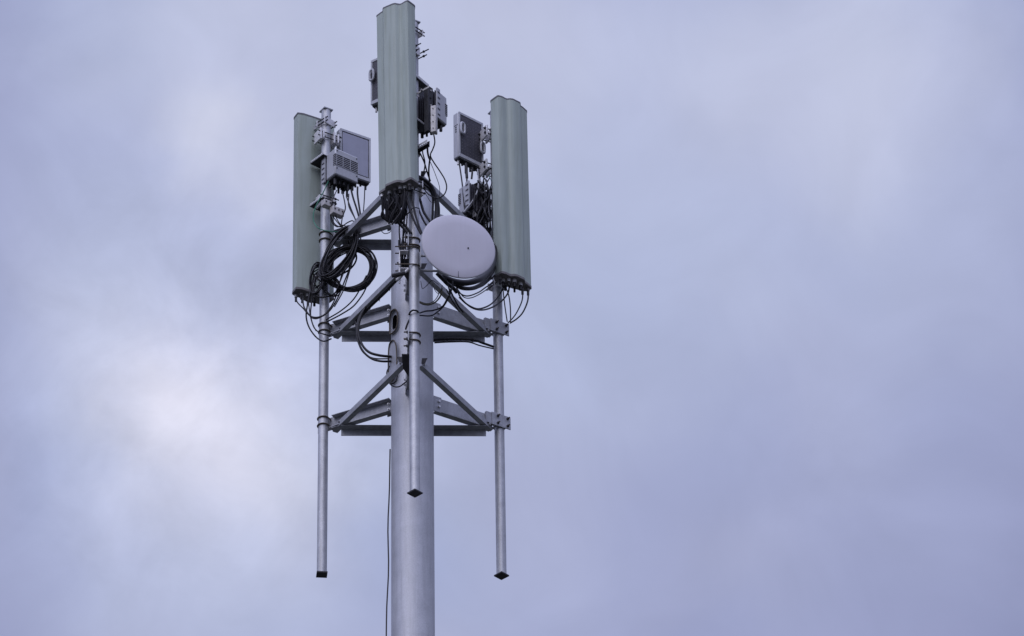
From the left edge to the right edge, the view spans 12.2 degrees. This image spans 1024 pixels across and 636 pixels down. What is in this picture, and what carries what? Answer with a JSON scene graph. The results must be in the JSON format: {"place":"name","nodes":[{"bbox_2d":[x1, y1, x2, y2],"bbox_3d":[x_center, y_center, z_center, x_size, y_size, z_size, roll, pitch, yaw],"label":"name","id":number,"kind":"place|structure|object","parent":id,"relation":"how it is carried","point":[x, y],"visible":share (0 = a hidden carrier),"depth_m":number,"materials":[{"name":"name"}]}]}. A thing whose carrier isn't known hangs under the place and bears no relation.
{"place":"outdoors","nodes":[
{"label":"outdoors","id":0,"kind":"place"},
{"bbox_2d":[321,199,331,209],"bbox_3d":[-1.717,-1.056,44.343,0.085,0.065,0.066,21,-40,-30],"label":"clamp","id":1,"kind":"object","parent":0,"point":[325,203],"visible":1,"depth_m":44.32,"materials":[{"name":"metal"}]},
{"bbox_2d":[0,0,1023,635],"label":"sky","id":2,"kind":"structure","parent":0,"point":[763,362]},
{"label":"ground","id":3,"kind":"structure","parent":0,"visible":0},
{"bbox_2d":[388,183,434,635],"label":"monopole","id":4,"kind":"object","parent":3,"relation":"on","point":[412,573],"visible":0.83,"depth_m":42.20,"materials":[{"name":"grey metal"}]},
{"bbox_2d":[386,449,390,635],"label":"rope","id":5,"kind":"object","parent":4,"relation":"hanging from","point":[388,537],"visible":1,"depth_m":41.96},
{"bbox_2d":[319,146,492,249],"bbox_3d":[-0.904,-1.073,43.776,1.750,0.241,1.556,0,-34,-1],"label":"support truss","id":6,"kind":"object","parent":4,"relation":"attached to","point":[366,225],"visible":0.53,"depth_m":44.15,"materials":[{"name":"metal"}]},
{"bbox_2d":[296,241,349,317],"bbox_3d":[-1.739,-0.375,43.990,0.500,0.912,0.048,-4,-34,5],"label":"cable","id":7,"kind":"object","parent":6,"relation":"hanging from","point":[332,303],"visible":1,"depth_m":43.83,"materials":[{"name":"black rubber"}]},
{"bbox_2d":[316,106,332,577],"bbox_3d":[-1.717,0.157,43.741,0.116,5.092,0.116,10,-35,-16],"label":"mounting pipe","id":8,"kind":"object","parent":6,"relation":"hanging from","point":[322,506],"visible":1,"depth_m":43.33,"materials":[{"name":"metal"}]},
{"bbox_2d":[292,112,336,306],"bbox_3d":[-1.841,-1.025,44.673,0.415,2.035,0.449,0,-34,-1],"label":"panel antenna","id":9,"kind":"object","parent":8,"relation":"attached to","point":[306,193],"visible":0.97,"depth_m":44.64,"materials":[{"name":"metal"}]},
{"bbox_2d":[312,271,337,297],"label":"cable","id":10,"kind":"object","parent":9,"relation":"hanging from","point":[313,289],"visible":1,"depth_m":43.88,"materials":[{"name":"black rubber"}]},
{"bbox_2d":[322,278,340,296],"bbox_3d":[-1.654,-0.300,43.922,0.182,0.246,0.074,0,-34,-1],"label":"cable coil","id":11,"kind":"object","parent":10,"relation":"hanging from","point":[331,295],"visible":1,"depth_m":43.87,"materials":[{"name":"black rubber"}]},
{"bbox_2d":[309,262,321,295],"bbox_3d":[-1.793,-0.361,43.985,0.147,0.388,0.090,0,-34,-1],"label":"cable coil","id":12,"kind":"object","parent":8,"relation":"hanging from","point":[311,274],"visible":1,"depth_m":43.96,"materials":[{"name":"black rubber"}]},
{"bbox_2d":[310,275,329,335],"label":"cable","id":13,"kind":"object","parent":12,"relation":"hanging from","point":[310,312],"visible":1,"depth_m":43.78,"materials":[{"name":"black rubber"}]},
{"bbox_2d":[310,152,326,168],"bbox_3d":[-1.766,-1.462,44.835,0.158,0.048,0.200,24,-41,-33],"label":"bracket","id":14,"kind":"object","parent":8,"relation":"attached to","point":[316,161],"visible":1,"depth_m":44.82,"materials":[{"name":"metal"}]},
{"bbox_2d":[305,275,331,341],"bbox_3d":[-1.769,-0.075,43.805,0.242,0.752,0.061,-8,-34,10],"label":"cable","id":15,"kind":"object","parent":8,"relation":"attached to","point":[315,336],"visible":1,"depth_m":43.76,"materials":[{"name":"black rubber"}]},
{"bbox_2d":[310,195,335,210],"bbox_3d":[-1.759,-1.055,44.563,0.158,0.048,0.200,24,-41,-33],"label":"bracket","id":16,"kind":"object","parent":8,"relation":"attached to","point":[313,204],"visible":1,"depth_m":44.54,"materials":[{"name":"metal"}]},
{"bbox_2d":[314,192,338,208],"bbox_3d":[-1.728,-1.076,44.574,0.202,0.124,0.138,18,-38,-26],"label":"pipe clamp","id":17,"kind":"object","parent":8,"relation":"attached to","point":[319,203],"visible":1,"depth_m":44.54,"materials":[{"name":"metal"}]},
{"bbox_2d":[313,181,337,231],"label":"cable","id":18,"kind":"object","parent":17,"relation":"attached to","point":[315,208],"visible":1,"depth_m":44.40,"materials":[{"name":"rubber"}]},
{"bbox_2d":[312,127,341,149],"bbox_3d":[-1.736,-1.678,44.979,0.257,0.124,0.138,18,-38,-26],"label":"pipe clamp","id":19,"kind":"object","parent":8,"relation":"attached to","point":[319,136],"visible":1,"depth_m":44.94,"materials":[{"name":"metal"}]},
{"bbox_2d":[336,128,370,189],"bbox_3d":[-1.493,-1.469,45.049,0.337,0.627,0.080,18,-38,-26],"label":"radio unit","id":20,"kind":"object","parent":19,"relation":"attached to","point":[358,146],"visible":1,"depth_m":45.09,"materials":[{"name":"grey paint"}]},
{"bbox_2d":[322,149,357,196],"bbox_3d":[-1.607,-1.346,44.700,0.281,0.399,0.212,23,-40,-31],"label":"radio unit","id":21,"kind":"object","parent":8,"relation":"attached to","point":[339,170],"visible":1,"depth_m":44.64,"materials":[{"name":"grey paint"}]},
{"bbox_2d":[350,189,358,215],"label":"cable","id":22,"kind":"object","parent":21,"relation":"hanging from","point":[354,202],"visible":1,"depth_m":44.46,"materials":[{"name":"black rubber"}]},
{"bbox_2d":[357,186,360,214],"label":"cable","id":23,"kind":"object","parent":21,"relation":"hanging from","point":[358,201],"visible":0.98,"depth_m":44.47,"materials":[{"name":"black rubber"}]},
{"bbox_2d":[326,275,366,319],"bbox_3d":[-1.520,-0.195,43.870,0.380,0.458,0.051,-5,-34,6],"label":"cable","id":24,"kind":"object","parent":8,"relation":"attached to","point":[346,305],"visible":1,"depth_m":43.80,"materials":[{"name":"black rubber"}]},
{"bbox_2d":[326,281,369,321],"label":"cable","id":25,"kind":"object","parent":8,"relation":"attached to","point":[349,308],"visible":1,"depth_m":43.78,"materials":[{"name":"black rubber"}]},
{"bbox_2d":[302,256,352,318],"bbox_3d":[-1.698,-0.355,43.986,0.491,0.896,0.084,-8,-34,10],"label":"cable","id":26,"kind":"object","parent":6,"relation":"hanging from","point":[335,300],"visible":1,"depth_m":43.84,"materials":[{"name":"black rubber"}]},
{"bbox_2d":[330,190,344,226],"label":"cable","id":27,"kind":"object","parent":6,"relation":"hanging from","point":[330,215],"visible":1,"depth_m":44.26,"materials":[{"name":"black rubber"}]},
{"bbox_2d":[330,205,343,218],"bbox_3d":[-1.619,-0.980,44.308,0.125,0.080,0.066,22,-40,-31],"label":"cable clamp","id":28,"kind":"object","parent":27,"relation":"attached to","point":[336,211],"visible":1,"depth_m":44.28,"materials":[{"name":"metal"}]},
{"bbox_2d":[318,225,359,280],"bbox_3d":[-1.587,-0.601,44.028,0.382,0.651,0.119,0,-34,-1],"label":"cable coil","id":29,"kind":"object","parent":6,"relation":"hanging from","point":[337,270],"visible":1,"depth_m":43.96,"materials":[{"name":"black rubber"}]},
{"bbox_2d":[332,236,354,300],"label":"cable","id":30,"kind":"object","parent":29,"relation":"hanging from","point":[343,273],"visible":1,"depth_m":43.87,"materials":[{"name":"black rubber"}]},
{"bbox_2d":[334,241,356,306],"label":"cable","id":31,"kind":"object","parent":29,"relation":"hanging from","point":[346,279],"visible":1,"depth_m":43.85,"materials":[{"name":"black rubber"}]},
{"bbox_2d":[329,188,353,239],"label":"cable","id":32,"kind":"object","parent":6,"relation":"hanging from","point":[332,219],"visible":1,"depth_m":44.25,"materials":[{"name":"black rubber"}]},
{"bbox_2d":[327,247,356,273],"bbox_3d":[-1.587,-0.520,44.142,0.322,0.366,0.110,0,-34,-1],"label":"cable coil","id":33,"kind":"object","parent":6,"relation":"hanging from","point":[332,251],"visible":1,"depth_m":44.14,"materials":[{"name":"black rubber"}]},
{"bbox_2d":[341,191,345,227],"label":"cable","id":34,"kind":"object","parent":6,"relation":"hanging from","point":[344,209],"visible":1,"depth_m":44.33,"materials":[{"name":"black rubber"}]},
{"bbox_2d":[325,244,377,291],"bbox_3d":[-1.482,-0.466,44.023,0.498,0.569,0.153,0,-34,-1],"label":"cable coil","id":35,"kind":"object","parent":6,"relation":"hanging from","point":[366,252],"visible":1,"depth_m":44.00,"materials":[{"name":"black rubber"}]},
{"bbox_2d":[407,20,422,497],"bbox_3d":[-0.871,-0.603,42.629,0.106,5.092,0.106,24,-41,-32],"label":"mounting pipe","id":36,"kind":"object","parent":6,"relation":"attached to","point":[414,387],"visible":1,"depth_m":42.00,"materials":[{"name":"metal"}]},
{"bbox_2d":[376,0,425,201],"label":"panel antenna","id":37,"kind":"object","parent":36,"relation":"attached to","point":[397,109],"visible":1,"depth_m":43.29,"materials":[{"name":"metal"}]},
{"bbox_2d":[368,58,377,112],"bbox_3d":[-1.154,-2.142,43.799,0.302,0.622,0.144,-23,-39,29],"label":"radio unit","id":38,"kind":"object","parent":37,"relation":"attached to","point":[373,76],"visible":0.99,"depth_m":43.84,"materials":[{"name":"grey paint"}]},
{"bbox_2d":[381,197,387,219],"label":"cable","id":39,"kind":"object","parent":37,"relation":"hanging from","point":[382,217],"visible":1,"depth_m":42.68,"materials":[{"name":"black rubber"}]},
{"bbox_2d":[381,196,388,222],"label":"cable","id":40,"kind":"object","parent":39,"relation":"hanging from","point":[385,219],"visible":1,"depth_m":42.68,"materials":[{"name":"black rubber"}]},
{"bbox_2d":[389,195,397,222],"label":"cable","id":41,"kind":"object","parent":37,"relation":"hanging from","point":[395,208],"visible":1,"depth_m":42.68,"materials":[{"name":"black rubber"}]},
{"bbox_2d":[391,196,398,221],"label":"cable","id":42,"kind":"object","parent":41,"relation":"hanging from","point":[395,210],"visible":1,"depth_m":42.68,"materials":[{"name":"black rubber"}]},
{"bbox_2d":[392,193,405,224],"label":"cable","id":43,"kind":"object","parent":37,"relation":"hanging from","point":[396,218],"visible":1,"depth_m":42.67,"materials":[{"name":"black rubber"}]},
{"bbox_2d":[398,191,407,221],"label":"cable","id":44,"kind":"object","parent":37,"relation":"hanging from","point":[406,195],"visible":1,"depth_m":42.75,"materials":[{"name":"black rubber"}]},
{"bbox_2d":[405,192,421,234],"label":"cable","id":45,"kind":"object","parent":37,"relation":"attached to","point":[414,221],"visible":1,"depth_m":42.64,"materials":[{"name":"black rubber"}]},
{"bbox_2d":[410,191,422,232],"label":"cable","id":46,"kind":"object","parent":37,"relation":"hanging from","point":[414,210],"visible":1,"depth_m":42.68,"materials":[{"name":"black rubber"}]},
{"bbox_2d":[419,198,430,222],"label":"cable","id":47,"kind":"object","parent":37,"relation":"attached to","point":[424,212],"visible":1,"depth_m":42.92,"materials":[{"name":"black rubber"}]},
{"bbox_2d":[391,208,411,233],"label":"cable","id":48,"kind":"object","parent":36,"relation":"attached to","point":[406,226],"visible":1,"depth_m":42.70,"materials":[{"name":"black rubber"}]},
{"bbox_2d":[408,186,427,198],"bbox_3d":[-0.869,-1.131,42.992,0.197,0.124,0.138,19,-39,-27],"label":"pipe clamp","id":49,"kind":"object","parent":36,"relation":"attached to","point":[421,192],"visible":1,"depth_m":42.96,"materials":[{"name":"metal"}]},
{"bbox_2d":[401,217,405,265],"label":"cable","id":50,"kind":"object","parent":49,"relation":"hanging from","point":[403,241],"visible":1,"depth_m":42.70,"materials":[{"name":"black rubber"}]},
{"bbox_2d":[417,118,423,132],"bbox_3d":[-0.883,-1.741,43.300,0.153,0.042,0.250,-23,-39,29],"label":"bracket","id":51,"kind":"object","parent":36,"relation":"attached to","point":[420,125],"visible":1,"depth_m":43.30,"materials":[{"name":"metal"}]},
{"bbox_2d":[424,86,432,131],"bbox_3d":[-0.751,-1.889,43.302,0.081,0.500,0.043,6,-35,-11],"label":"bracket","id":52,"kind":"object","parent":51,"relation":"attached to","point":[428,98],"visible":1,"depth_m":43.30,"materials":[{"name":"metal"}]},
{"bbox_2d":[431,105,437,134],"bbox_3d":[-0.704,-1.787,43.161,0.050,0.290,0.056,-11,-35,15],"label":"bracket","id":53,"kind":"object","parent":52,"relation":"attached to","point":[433,119],"visible":1,"depth_m":43.13,"materials":[{"name":"metal"}]},
{"bbox_2d":[416,74,428,88],"bbox_3d":[-0.912,-2.141,43.697,0.193,0.052,0.265,-21,-39,27],"label":"bracket","id":54,"kind":"object","parent":36,"relation":"attached to","point":[422,84],"visible":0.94,"depth_m":43.69,"materials":[{"name":"metal"}]},
{"bbox_2d":[416,43,428,58],"bbox_3d":[-0.884,-2.425,43.834,0.220,0.124,0.140,-24,-40,30],"label":"pipe clamp","id":55,"kind":"object","parent":36,"relation":"attached to","point":[418,53],"visible":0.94,"depth_m":43.80,"materials":[{"name":"metal"}]},
{"bbox_2d":[418,88,447,138],"bbox_3d":[-0.746,-1.838,43.483,0.290,0.412,0.186,-21,-39,27],"label":"radio unit","id":56,"kind":"object","parent":36,"relation":"attached to","point":[439,100],"visible":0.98,"depth_m":43.44,"materials":[{"name":"grey paint"}]},
{"bbox_2d":[423,135,446,198],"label":"cable","id":57,"kind":"object","parent":56,"relation":"hanging from","point":[439,171],"visible":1,"depth_m":43.12,"materials":[{"name":"black rubber"}]},
{"bbox_2d":[391,215,494,283],"bbox_3d":[-0.615,-0.565,42.538,0.908,0.678,0.366,5,-34,-9],"label":"microwave dish","id":58,"kind":"object","parent":36,"relation":"attached to","point":[459,246],"visible":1,"depth_m":42.43,"materials":[{"name":"grey paint"}]},
{"bbox_2d":[399,226,403,267],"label":"cable","id":59,"kind":"object","parent":58,"relation":"attached to","point":[400,247],"visible":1,"depth_m":42.64,"materials":[{"name":"black rubber"}]},
{"bbox_2d":[418,140,429,152],"bbox_3d":[-0.807,-1.544,43.112,0.150,0.065,0.033,-29,-43,35],"label":"bracket","id":60,"kind":"object","parent":6,"relation":"attached to","point":[426,145],"visible":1,"depth_m":43.10,"materials":[{"name":"metal"}]},
{"bbox_2d":[420,181,433,220],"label":"cable","id":61,"kind":"object","parent":6,"relation":"hanging from","point":[429,189],"visible":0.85,"depth_m":43.21,"materials":[{"name":"black rubber"}]},
{"bbox_2d":[419,175,438,218],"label":"cable","id":62,"kind":"object","parent":6,"relation":"hanging from","point":[429,184],"visible":0.91,"depth_m":43.21,"materials":[{"name":"black rubber"}]},
{"bbox_2d":[428,156,430,181],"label":"cable","id":63,"kind":"object","parent":6,"relation":"hanging from","point":[429,170],"visible":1,"depth_m":43.17,"materials":[{"name":"black rubber"}]},
{"bbox_2d":[426,162,439,202],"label":"cable","id":64,"kind":"object","parent":6,"relation":"hanging from","point":[439,187],"visible":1,"depth_m":43.02,"materials":[{"name":"black rubber"}]},
{"bbox_2d":[488,111,508,579],"bbox_3d":[-0.128,0.171,43.802,0.106,5.092,0.106,24,-41,-32],"label":"mounting pipe","id":65,"kind":"object","parent":6,"relation":"hanging from","point":[501,568],"visible":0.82,"depth_m":43.11,"materials":[{"name":"metal"}]},
{"bbox_2d":[476,158,491,177],"bbox_3d":[-0.191,-1.381,44.819,0.260,0.124,0.150,16,-37,-23],"label":"pipe clamp","id":66,"kind":"object","parent":65,"relation":"attached to","point":[483,167],"visible":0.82,"depth_m":44.78,"materials":[{"name":"metal"}]},
{"bbox_2d":[478,124,490,143],"bbox_3d":[-0.188,-1.710,45.045,0.240,0.124,0.150,16,-37,-23],"label":"pipe clamp","id":67,"kind":"object","parent":65,"relation":"attached to","point":[484,133],"visible":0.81,"depth_m":45.01,"materials":[{"name":"metal"}]},
{"bbox_2d":[453,111,485,171],"bbox_3d":[-0.398,-1.619,44.928,0.312,0.632,0.119,25,-42,-33],"label":"radio unit","id":68,"kind":"object","parent":67,"relation":"attached to","point":[469,148],"visible":1,"depth_m":44.91,"materials":[{"name":"grey paint"}]},
{"bbox_2d":[465,163,467,177],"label":"cable","id":69,"kind":"object","parent":68,"relation":"attached to","point":[466,170],"visible":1,"depth_m":44.66,"materials":[{"name":"black rubber"}]},
{"bbox_2d":[486,95,531,294],"bbox_3d":[-0.039,-1.088,44.446,0.414,2.035,0.549,0,-34,-1],"label":"panel antenna","id":70,"kind":"object","parent":65,"relation":"attached to","point":[510,194],"visible":0.95,"depth_m":44.30,"materials":[{"name":"grey plastic"}]},
{"bbox_2d":[442,243,496,285],"bbox_3d":[-0.320,-0.526,43.404,0.224,0.948,0.982,-19,-38,25],"label":"cable","id":71,"kind":"object","parent":70,"relation":"attached to","point":[473,281],"visible":0.76,"depth_m":43.02,"materials":[{"name":"black rubber"}]},
{"bbox_2d":[453,266,495,290],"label":"cable","id":72,"kind":"object","parent":70,"relation":"attached to","point":[483,282],"visible":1,"depth_m":43.23,"materials":[{"name":"black rubber"}]},
{"bbox_2d":[458,275,494,289],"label":"cable","id":73,"kind":"object","parent":70,"relation":"hanging from","point":[493,276],"visible":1,"depth_m":43.25,"materials":[{"name":"black rubber"}]},
{"bbox_2d":[459,289,502,308],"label":"cable","id":74,"kind":"object","parent":70,"relation":"attached to","point":[463,301],"visible":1,"depth_m":43.23,"materials":[{"name":"black rubber"}]},
{"bbox_2d":[456,285,509,310],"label":"cable","id":75,"kind":"object","parent":70,"relation":"attached to","point":[489,307],"visible":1,"depth_m":43.38,"materials":[{"name":"black rubber"}]},
{"bbox_2d":[488,188,491,229],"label":"cable","id":76,"kind":"object","parent":70,"relation":"attached to","point":[488,208],"visible":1,"depth_m":44.27,"materials":[{"name":"black rubber"}]},
{"bbox_2d":[487,187,492,234],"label":"cable","id":77,"kind":"object","parent":70,"relation":"attached to","point":[491,213],"visible":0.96,"depth_m":44.32,"materials":[{"name":"black rubber"}]},
{"bbox_2d":[502,287,507,321],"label":"cable","id":78,"kind":"object","parent":70,"relation":"hanging from","point":[504,304],"visible":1,"depth_m":43.73,"materials":[{"name":"black rubber"}]},
{"bbox_2d":[505,286,510,321],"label":"cable","id":79,"kind":"object","parent":70,"relation":"hanging from","point":[509,303],"visible":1,"depth_m":43.75,"materials":[{"name":"black rubber"}]},
{"bbox_2d":[508,289,522,322],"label":"cable","id":80,"kind":"object","parent":70,"relation":"hanging from","point":[519,306],"visible":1,"depth_m":43.72,"materials":[{"name":"black rubber"}]},
{"bbox_2d":[510,290,528,323],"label":"cable","id":81,"kind":"object","parent":70,"relation":"hanging from","point":[524,308],"visible":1,"depth_m":43.71,"materials":[{"name":"black rubber"}]},
{"bbox_2d":[318,233,508,341],"bbox_3d":[-0.890,-0.229,43.211,1.750,0.241,1.556,0,-34,-1],"label":"support truss","id":82,"kind":"object","parent":4,"relation":"attached to","point":[471,324],"visible":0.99,"depth_m":43.62,"materials":[{"name":"metal"}]},
{"bbox_2d":[356,309,390,362],"bbox_3d":[-1.244,0.141,43.142,0.335,0.680,0.099,-5,-34,6],"label":"cable","id":83,"kind":"object","parent":82,"relation":"hanging from","point":[371,358],"visible":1,"depth_m":43.00,"materials":[{"name":"black rubber"}]},
{"bbox_2d":[357,307,391,357],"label":"cable","id":84,"kind":"object","parent":82,"relation":"hanging from","point":[361,343],"visible":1,"depth_m":43.08,"materials":[{"name":"black rubber"}]},
{"bbox_2d":[353,280,395,322],"bbox_3d":[-1.215,-0.173,43.171,0.018,0.022,0.850,18,-38,-26],"label":"cable","id":85,"kind":"object","parent":82,"relation":"attached to","point":[382,293],"visible":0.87,"depth_m":43.13,"materials":[{"name":"black rubber"}]},
{"bbox_2d":[352,276,402,325],"bbox_3d":[-1.201,-0.163,43.157,0.025,0.050,0.964,18,-38,-26],"label":"cable","id":86,"kind":"object","parent":82,"relation":"attached to","point":[365,312],"visible":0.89,"depth_m":43.15,"materials":[{"name":"black rubber"}]},
{"bbox_2d":[390,211,409,234],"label":"cable","id":87,"kind":"object","parent":82,"relation":"attached to","point":[403,228],"visible":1,"depth_m":42.68,"materials":[{"name":"black rubber"}]},
{"bbox_2d":[419,277,449,316],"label":"cable","id":88,"kind":"object","parent":82,"relation":"hanging from","point":[445,302],"visible":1,"depth_m":42.65,"materials":[{"name":"black rubber"}]},
{"bbox_2d":[435,272,457,293],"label":"cable","id":89,"kind":"object","parent":82,"relation":"hanging from","point":[443,279],"visible":1,"depth_m":42.72,"materials":[{"name":"black rubber"}]},
{"bbox_2d":[450,289,462,312],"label":"cable","id":90,"kind":"object","parent":82,"relation":"hanging from","point":[456,301],"visible":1,"depth_m":42.92,"materials":[{"name":"black rubber"}]},
{"bbox_2d":[433,338,493,347],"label":"cable","id":91,"kind":"object","parent":82,"relation":"attached to","point":[469,339],"visible":0.98,"depth_m":43.61,"materials":[{"name":"black rubber"}]},
{"bbox_2d":[434,341,493,348],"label":"cable","id":92,"kind":"object","parent":91,"relation":"hanging from","point":[464,341],"visible":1,"depth_m":43.60,"materials":[{"name":"black rubber"}]},
{"bbox_2d":[317,327,510,435],"bbox_3d":[-0.875,0.616,42.645,1.750,0.241,1.556,0,-34,-1],"label":"support truss","id":93,"kind":"object","parent":4,"relation":"attached to","point":[463,411],"visible":0.98,"depth_m":43.04,"materials":[{"name":"metal"}]},
{"bbox_2d":[386,366,406,387],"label":"cable","id":94,"kind":"object","parent":93,"relation":"hanging from","point":[391,384],"visible":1,"depth_m":42.61,"materials":[{"name":"black rubber"}]},
{"bbox_2d":[419,288,442,305],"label":"cable","id":95,"kind":"object","parent":4,"relation":"attached to","point":[433,302],"visible":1,"depth_m":42.67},
{"bbox_2d":[420,281,453,313],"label":"cable","id":96,"kind":"object","parent":4,"relation":"attached to","point":[442,305],"visible":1,"depth_m":42.63,"materials":[{"name":"black rubber"}]},
{"bbox_2d":[455,282,493,296],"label":"cable","id":97,"kind":"object","parent":4,"relation":"attached to","point":[477,292],"visible":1,"depth_m":43.15,"materials":[{"name":"black rubber"}]},
{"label":"bracket","id":98,"kind":"object","parent":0,"visible":0},
{"bbox_2d":[458,180,490,226],"bbox_3d":[-0.350,-1.030,44.456,0.281,0.402,0.166,26,-42,-34],"label":"radio unit","id":99,"kind":"object","parent":98,"relation":"attached to","point":[469,189],"visible":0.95,"depth_m":44.40,"materials":[{"name":"grey paint"}]},
{"bbox_2d":[459,162,467,217],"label":"cable","id":100,"kind":"object","parent":99,"relation":"attached to","point":[462,186],"visible":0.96,"depth_m":44.54,"materials":[{"name":"black rubber"}]},
{"bbox_2d":[463,169,478,212],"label":"cable","id":101,"kind":"object","parent":99,"relation":"attached to","point":[476,192],"visible":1,"depth_m":44.38,"materials":[{"name":"rubber"}]},
{"bbox_2d":[465,170,480,212],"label":"cable","id":102,"kind":"object","parent":99,"relation":"attached to","point":[478,192],"visible":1,"depth_m":44.40,"materials":[{"name":"black rubber"}]},
{"bbox_2d":[477,176,484,222],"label":"cable","id":103,"kind":"object","parent":99,"relation":"hanging from","point":[482,199],"visible":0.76,"depth_m":44.33,"materials":[{"name":"black rubber"}]},
{"bbox_2d":[473,194,491,215],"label":"cable","id":104,"kind":"object","parent":99,"relation":"attached to","point":[474,198],"visible":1,"depth_m":44.28,"materials":[{"name":"black rubber"}]},
{"bbox_2d":[483,178,488,221],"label":"cable","id":105,"kind":"object","parent":99,"relation":"attached to","point":[484,206],"visible":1,"depth_m":44.29,"materials":[{"name":"black rubber"}]},
{"bbox_2d":[484,185,491,231],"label":"cable","id":106,"kind":"object","parent":99,"relation":"hanging from","point":[487,204],"visible":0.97,"depth_m":44.34,"materials":[{"name":"black rubber"}]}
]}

